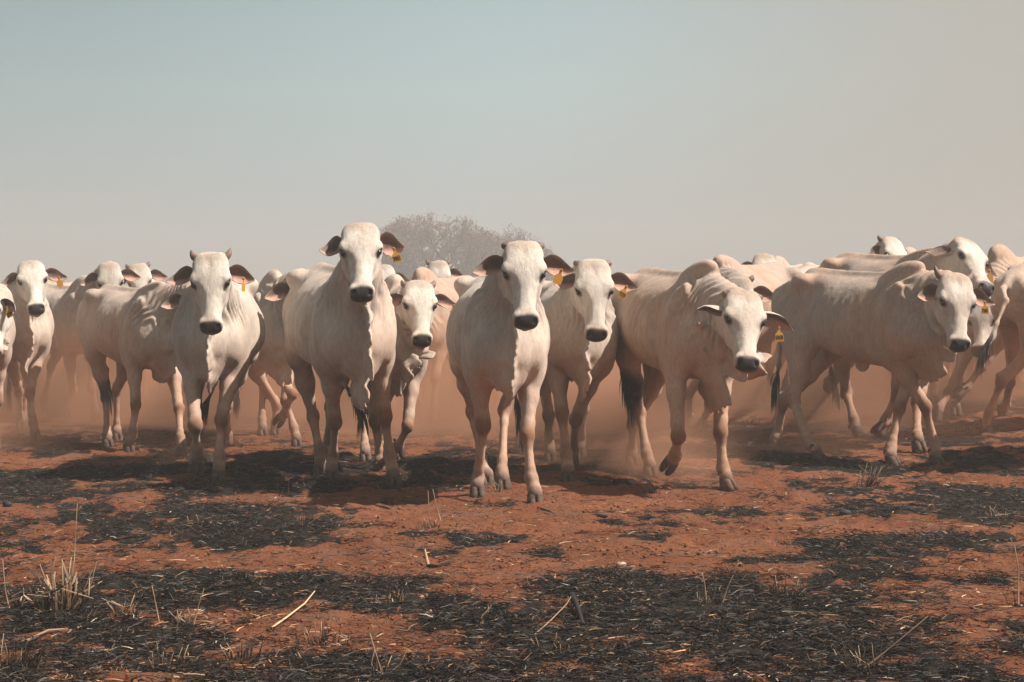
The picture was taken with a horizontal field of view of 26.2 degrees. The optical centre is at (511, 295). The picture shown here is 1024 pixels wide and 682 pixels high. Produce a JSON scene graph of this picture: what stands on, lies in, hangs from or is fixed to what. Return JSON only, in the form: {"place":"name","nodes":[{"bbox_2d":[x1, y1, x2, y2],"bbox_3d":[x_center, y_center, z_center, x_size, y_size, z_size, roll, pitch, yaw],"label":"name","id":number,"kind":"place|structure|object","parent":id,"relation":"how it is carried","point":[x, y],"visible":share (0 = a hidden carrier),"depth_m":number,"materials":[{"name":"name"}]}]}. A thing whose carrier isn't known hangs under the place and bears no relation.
{"place":"outdoors","nodes":[
{"label":"outdoors","id":0,"kind":"place"},
{"bbox_2d":[0,341,1023,681],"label":"ground","id":1,"kind":"structure","parent":0,"point":[748,395],"depth_m":12.20,"materials":[{"name":"red soil"}]},
{"bbox_2d":[2,501,11,506],"bbox_3d":[-2.893,1.195,12.622,0.059,0.042,0.054,0,0,0],"label":"stone","id":2,"kind":"object","parent":1,"relation":"on","point":[7,503],"visible":1,"depth_m":12.60,"materials":[{"name":"grey stone"}]},
{"bbox_2d":[0,284,15,448],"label":"cow","id":3,"kind":"object","parent":1,"relation":"on","point":[7,324],"visible":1,"depth_m":16.53},
{"bbox_2d":[0,559,23,608],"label":"grass tuft","id":4,"kind":"object","parent":1,"relation":"on","point":[6,593],"visible":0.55,"depth_m":8.41,"materials":[{"name":"beige plant"}]},
{"bbox_2d":[4,372,22,393],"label":"cow","id":5,"kind":"object","parent":1,"relation":"on","point":[11,384],"visible":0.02,"depth_m":26.81},
{"bbox_2d":[0,260,67,440],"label":"cow","id":6,"kind":"object","parent":1,"relation":"on","point":[26,283],"visible":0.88,"depth_m":18.24},
{"bbox_2d":[0,633,78,670],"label":"grass tuft","id":7,"kind":"object","parent":1,"relation":"on","point":[24,658],"visible":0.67,"depth_m":7.01,"materials":[{"name":"brown plant"}]},
{"bbox_2d":[25,628,67,640],"bbox_3d":[-1.634,1.181,7.698,0.030,0.020,0.272,0,0,19],"label":"stick","id":8,"kind":"object","parent":1,"relation":"on","point":[45,631],"visible":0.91,"depth_m":7.71,"materials":[{"name":"beige wood"}]},
{"bbox_2d":[11,503,101,612],"bbox_3d":[-1.718,1.006,8.344,0.418,0.444,0.256,0,0,39],"label":"grass tuft","id":9,"kind":"object","parent":1,"relation":"on","point":[68,594],"visible":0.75,"depth_m":8.30,"materials":[{"name":"beige plant"}]},
{"bbox_2d":[38,279,96,397],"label":"cow","id":10,"kind":"object","parent":1,"relation":"on","point":[59,385],"visible":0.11,"depth_m":26.17},
{"bbox_2d":[19,261,140,420],"bbox_3d":[-4.302,0.440,21.388,0.666,1.541,2.220,0,0,-31],"label":"cow","id":11,"kind":"object","parent":1,"relation":"on","point":[64,301],"visible":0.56,"depth_m":20.93},
{"bbox_2d":[102,594,141,618],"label":"grass tuft","id":12,"kind":"object","parent":1,"relation":"on","point":[121,609],"visible":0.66,"depth_m":8.13,"materials":[{"name":"beige plant"}]},
{"bbox_2d":[76,281,190,456],"bbox_3d":[-2.953,0.544,17.586,0.749,1.356,2.209,0,0,-30],"label":"cow","id":13,"kind":"object","parent":1,"relation":"on","point":[126,329],"visible":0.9,"depth_m":17.05},
{"bbox_2d":[109,261,167,413],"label":"cow","id":14,"kind":"object","parent":1,"relation":"on","point":[145,273],"visible":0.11,"depth_m":22.26},
{"bbox_2d":[136,641,200,670],"bbox_3d":[-1.086,1.163,7.031,0.216,0.109,0.180,0,0,0],"label":"grass tuft","id":15,"kind":"object","parent":1,"relation":"on","point":[161,659],"visible":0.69,"depth_m":7.03,"materials":[{"name":"brown plant"}]},
{"bbox_2d":[152,586,204,626],"bbox_3d":[-1.198,1.139,8.000,0.192,0.171,0.125,0,0,-26],"label":"grass tuft","id":16,"kind":"object","parent":1,"relation":"on","point":[187,619],"visible":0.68,"depth_m":8.01,"materials":[{"name":"beige plant"}]},
{"bbox_2d":[185,513,225,526],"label":"grass tuft","id":17,"kind":"object","parent":1,"relation":"on","point":[197,521],"visible":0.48,"depth_m":11.46,"materials":[{"name":"grey plant"}]},
{"bbox_2d":[166,248,264,480],"bbox_3d":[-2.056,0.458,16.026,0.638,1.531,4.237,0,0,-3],"label":"cow","id":18,"kind":"object","parent":1,"relation":"on","point":[218,328],"visible":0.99,"depth_m":14.29},
{"bbox_2d":[231,438,246,445],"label":"grass tuft","id":19,"kind":"object","parent":1,"relation":"on","point":[237,442],"visible":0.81,"depth_m":17.35,"materials":[{"name":"beige plant"}]},
{"bbox_2d":[217,638,262,661],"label":"grass tuft","id":20,"kind":"object","parent":1,"relation":"on","point":[243,654],"visible":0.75,"depth_m":7.21,"materials":[{"name":"brown plant"}]},
{"bbox_2d":[233,268,302,446],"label":"cow","id":21,"kind":"object","parent":1,"relation":"on","point":[270,294],"visible":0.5,"depth_m":17.47},
{"bbox_2d":[263,480,288,495],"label":"grass tuft","id":22,"kind":"object","parent":1,"relation":"on","point":[277,488],"visible":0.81,"depth_m":13.47,"materials":[{"name":"brown plant"}]},
{"bbox_2d":[271,591,314,628],"bbox_3d":[-0.816,1.175,8.265,0.012,0.042,0.730,0,0,7],"label":"stick","id":23,"kind":"object","parent":1,"relation":"on","point":[287,616],"visible":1,"depth_m":8.22,"materials":[{"name":"beige wood"}]},
{"bbox_2d":[289,648,317,664],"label":"grass tuft","id":24,"kind":"object","parent":1,"relation":"on","point":[299,656],"visible":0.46,"depth_m":7.15,"materials":[{"name":"brown plant"}]},
{"bbox_2d":[289,510,323,529],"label":"grass tuft","id":25,"kind":"object","parent":1,"relation":"on","point":[305,521],"visible":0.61,"depth_m":11.32,"materials":[{"name":"grey plant"}]},
{"bbox_2d":[295,621,348,647],"bbox_3d":[-0.650,1.176,7.597,0.176,0.097,0.204,0,0,-22],"label":"grass tuft","id":26,"kind":"object","parent":1,"relation":"on","point":[322,635],"visible":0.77,"depth_m":7.61,"materials":[{"name":"brown plant"}]},
{"bbox_2d":[282,222,404,484],"bbox_3d":[-1.167,0.388,14.539,0.666,1.670,2.831,0,0,-15],"label":"cow","id":27,"kind":"object","parent":1,"relation":"on","point":[339,325],"visible":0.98,"depth_m":13.76},
{"bbox_2d":[360,587,408,608],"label":"grass tuft","id":28,"kind":"object","parent":1,"relation":"on","point":[394,597],"visible":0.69,"depth_m":8.55,"materials":[{"name":"brown plant"}]},
{"bbox_2d":[370,634,406,675],"bbox_3d":[-0.406,1.146,6.890,0.135,0.172,0.090,0,0,-41],"label":"grass tuft","id":29,"kind":"object","parent":1,"relation":"on","point":[381,667],"visible":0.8,"depth_m":6.90,"materials":[{"name":"brown plant"}]},
{"bbox_2d":[382,264,409,413],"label":"cow","id":30,"kind":"object","parent":1,"relation":"on","point":[387,270],"visible":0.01,"depth_m":22.00},
{"bbox_2d":[351,274,455,471],"bbox_3d":[-0.877,0.537,15.630,0.611,1.376,2.269,0,0,-14],"label":"cow","id":31,"kind":"object","parent":1,"relation":"on","point":[415,303],"visible":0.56,"depth_m":14.88},
{"bbox_2d":[424,549,429,565],"bbox_3d":[-0.382,1.181,9.903,0.017,0.077,0.090,0,0,-13],"label":"stick","id":32,"kind":"object","parent":1,"relation":"on","point":[426,558],"visible":0.91,"depth_m":9.91,"materials":[{"name":"beige wood"}]},
{"bbox_2d":[416,491,448,528],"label":"grass tuft","id":33,"kind":"object","parent":1,"relation":"on","point":[426,525],"visible":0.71,"depth_m":11.29,"materials":[{"name":"beige plant"}]},
{"bbox_2d":[411,259,463,406],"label":"cow","id":34,"kind":"object","parent":1,"relation":"on","point":[439,268],"visible":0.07,"depth_m":23.59},
{"bbox_2d":[428,562,449,567],"bbox_3d":[-0.309,1.198,9.819,0.059,0.017,0.161,0,0,31],"label":"stick","id":35,"kind":"object","parent":1,"relation":"on","point":[434,565],"visible":0.97,"depth_m":9.76,"materials":[{"name":"black wood"}]},
{"bbox_2d":[379,211,503,279],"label":"broad crowned tree","id":36,"kind":"object","parent":1,"relation":"on","point":[465,239],"visible":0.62,"depth_m":186.44,"materials":[{"name":"grey plant"}]},
{"bbox_2d":[412,267,499,426],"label":"cow","id":37,"kind":"object","parent":1,"relation":"on","point":[438,327],"visible":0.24,"depth_m":20.36},
{"bbox_2d":[486,481,504,491],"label":"grass tuft","id":38,"kind":"object","parent":1,"relation":"on","point":[499,489],"visible":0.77,"depth_m":13.53,"materials":[{"name":"beige plant"}]},
{"bbox_2d":[446,240,574,503],"bbox_3d":[-0.062,0.450,13.389,0.673,1.530,2.304,0,0,-5],"label":"cow","id":39,"kind":"object","parent":1,"relation":"on","point":[498,334],"visible":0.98,"depth_m":12.70},
{"bbox_2d":[465,223,555,280],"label":"broad crowned tree","id":40,"kind":"object","parent":1,"relation":"on","point":[546,252],"visible":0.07,"depth_m":198.95,"materials":[{"name":"grey plant"}]},
{"bbox_2d":[0,400,1023,681],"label":"straw litter","id":41,"kind":"object","parent":1,"relation":"on","point":[516,582],"visible":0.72,"depth_m":8.75,"materials":[{"name":"beige plant"}]},
{"bbox_2d":[0,413,1023,681],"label":"burnt grass litter","id":42,"kind":"object","parent":1,"relation":"on","point":[312,673],"visible":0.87,"depth_m":8.58,"materials":[{"name":"black plant"}]},
{"bbox_2d":[0,423,1023,681],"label":"soil crumbs","id":43,"kind":"object","parent":1,"relation":"on","point":[654,665],"visible":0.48,"depth_m":9.98,"materials":[{"name":"brown soil"}]},
{"bbox_2d":[537,506,553,513],"bbox_3d":[0.186,1.183,12.161,0.021,0.025,0.194,0,0,-23],"label":"stick","id":44,"kind":"object","parent":1,"relation":"on","point":[543,508],"visible":0.89,"depth_m":12.16,"materials":[{"name":"brown wood"}]},
{"bbox_2d":[535,596,570,633],"bbox_3d":[0.155,1.169,8.060,0.022,0.052,0.800,0,0,12],"label":"stick","id":45,"kind":"object","parent":1,"relation":"on","point":[554,615],"visible":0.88,"depth_m":8.06,"materials":[{"name":"beige wood"}]},
{"bbox_2d":[531,632,583,656],"bbox_3d":[0.152,1.181,7.430,0.180,0.085,0.187,0,0,0],"label":"grass tuft","id":46,"kind":"object","parent":1,"relation":"on","point":[563,646],"visible":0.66,"depth_m":7.41,"materials":[{"name":"plant"}]},
{"bbox_2d":[568,592,584,625],"bbox_3d":[0.242,1.166,8.203,0.027,0.052,0.560,0,0,-3],"label":"stick","id":47,"kind":"object","parent":1,"relation":"on","point":[574,601],"visible":1,"depth_m":8.21,"materials":[{"name":"grey wood"}]},
{"bbox_2d":[540,259,637,481],"bbox_3d":[0.405,0.487,15.185,0.643,1.450,2.579,0,0,-4],"label":"cow","id":48,"kind":"object","parent":1,"relation":"on","point":[582,320],"visible":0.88,"depth_m":14.25},
{"bbox_2d":[596,512,607,517],"bbox_3d":[0.486,1.187,11.887,0.067,0.038,0.043,0,0,0],"label":"stone","id":49,"kind":"object","parent":1,"relation":"on","point":[603,514],"visible":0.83,"depth_m":11.87,"materials":[{"name":"grey stone"}]},
{"bbox_2d":[593,565,615,575],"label":"grass tuft","id":50,"kind":"object","parent":1,"relation":"on","point":[603,569],"visible":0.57,"depth_m":9.38,"materials":[{"name":"plant"}]},
{"bbox_2d":[616,562,625,566],"bbox_3d":[0.481,1.183,9.679,0.047,0.029,0.032,0,0,0],"label":"stone","id":51,"kind":"object","parent":1,"relation":"on","point":[621,563],"visible":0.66,"depth_m":9.67,"materials":[{"name":"beige stone"}]},
{"bbox_2d":[613,360,643,403],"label":"cow","id":52,"kind":"object","parent":1,"relation":"on","point":[617,398],"visible":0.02,"depth_m":24.38},
{"bbox_2d":[633,481,659,493],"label":"grass tuft","id":53,"kind":"object","parent":1,"relation":"on","point":[654,491],"visible":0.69,"depth_m":13.51,"materials":[{"name":"beige plant"}]},
{"bbox_2d":[668,379,695,406],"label":"cow","id":54,"kind":"object","parent":1,"relation":"on","point":[687,385],"depth_m":23.16},
{"bbox_2d":[610,259,793,490],"bbox_3d":[1.085,0.493,14.380,0.709,1.439,2.693,0,0,-15],"label":"cow","id":55,"kind":"object","parent":1,"relation":"on","point":[704,322],"visible":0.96,"depth_m":13.66},
{"bbox_2d":[697,573,733,607],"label":"grass tuft","id":56,"kind":"object","parent":1,"relation":"on","point":[706,598],"visible":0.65,"depth_m":8.40,"materials":[{"name":"brown plant"}]},
{"bbox_2d":[684,254,801,433],"bbox_3d":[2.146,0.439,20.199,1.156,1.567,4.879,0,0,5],"label":"cow","id":57,"kind":"object","parent":1,"relation":"on","point":[765,280],"visible":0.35,"depth_m":18.93},
{"bbox_2d":[741,412,759,424],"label":"grass tuft","id":58,"kind":"object","parent":1,"relation":"on","point":[749,418],"visible":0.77,"depth_m":20.04,"materials":[{"name":"beige plant"}]},
{"bbox_2d":[751,572,813,601],"bbox_3d":[1.075,1.159,8.723,0.250,0.118,0.211,0,0,0],"label":"grass tuft","id":59,"kind":"object","parent":1,"relation":"on","point":[777,590],"visible":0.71,"depth_m":8.73,"materials":[{"name":"plant"}]},
{"bbox_2d":[741,253,827,389],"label":"cow","id":60,"kind":"object","parent":1,"relation":"on","point":[761,258],"visible":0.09,"depth_m":23.03},
{"bbox_2d":[796,262,820,399],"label":"cow","id":61,"kind":"object","parent":1,"relation":"on","point":[813,393],"visible":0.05,"depth_m":22.96},
{"bbox_2d":[839,509,851,514],"bbox_3d":[1.813,1.185,11.975,0.067,0.046,0.071,0,0,0],"label":"stone","id":62,"kind":"object","parent":1,"relation":"on","point":[846,512],"visible":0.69,"depth_m":11.95,"materials":[{"name":"grey stone"}]},
{"bbox_2d":[850,462,887,487],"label":"grass tuft","id":63,"kind":"object","parent":1,"relation":"on","point":[869,483],"visible":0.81,"depth_m":13.75,"materials":[{"name":"beige plant"}]},
{"bbox_2d":[850,253,888,383],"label":"cow","id":64,"kind":"object","parent":1,"relation":"on","point":[859,376],"visible":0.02,"depth_m":25.74},
{"bbox_2d":[821,616,927,672],"bbox_3d":[1.146,1.127,7.070,0.282,0.203,0.255,0,0,-39],"label":"grass tuft","id":65,"kind":"object","parent":1,"relation":"on","point":[859,660],"visible":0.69,"depth_m":7.06,"materials":[{"name":"brown plant"}]},
{"bbox_2d":[769,261,994,465],"bbox_3d":[2.488,0.479,16.175,0.862,1.460,2.483,0,0,-27],"label":"cow","id":66,"kind":"object","parent":1,"relation":"on","point":[904,323],"visible":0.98,"depth_m":15.68},
{"bbox_2d":[817,237,997,452],"bbox_3d":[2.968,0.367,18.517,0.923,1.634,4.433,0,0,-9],"label":"cow","id":67,"kind":"object","parent":1,"relation":"on","point":[964,256],"visible":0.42,"depth_m":17.34},
{"bbox_2d":[870,235,980,401],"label":"cow","id":68,"kind":"object","parent":1,"relation":"on","point":[888,245],"visible":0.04,"depth_m":21.51},
{"bbox_2d":[926,352,963,415],"bbox_3d":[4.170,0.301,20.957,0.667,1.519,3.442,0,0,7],"label":"cow","id":69,"kind":"object","parent":1,"relation":"on","point":[955,407],"visible":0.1,"depth_m":21.20},
{"bbox_2d":[954,418,976,431],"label":"grass tuft","id":70,"kind":"object","parent":1,"relation":"on","point":[965,428],"visible":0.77,"depth_m":18.32,"materials":[{"name":"brown plant"}]},
{"bbox_2d":[932,244,1023,421],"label":"cow","id":71,"kind":"object","parent":1,"relation":"on","point":[1002,258],"visible":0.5,"depth_m":19.30},
{"bbox_2d":[976,262,1023,432],"bbox_3d":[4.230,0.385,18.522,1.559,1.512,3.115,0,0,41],"label":"cow","id":72,"kind":"object","parent":1,"relation":"on","point":[1007,308],"visible":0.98,"depth_m":17.75},
{"bbox_2d":[986,504,1023,519],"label":"grass tuft","id":73,"kind":"object","parent":1,"relation":"on","point":[1004,514],"visible":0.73,"depth_m":11.78,"materials":[{"name":"beige plant"}]},
{"bbox_2d":[999,545,1023,606],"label":"grass tuft","id":74,"kind":"object","parent":1,"relation":"on","point":[1018,601],"visible":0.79,"depth_m":8.53,"materials":[{"name":"beige plant"}]},
{"bbox_2d":[1015,370,1023,388],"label":"cow","id":75,"kind":"object","parent":1,"relation":"on","point":[1019,384],"visible":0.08,"depth_m":24.59},
{"bbox_2d":[0,0,1023,285],"label":"sky","id":76,"kind":"structure","parent":0,"point":[634,135],"materials":[{"name":"blue"}]}
]}

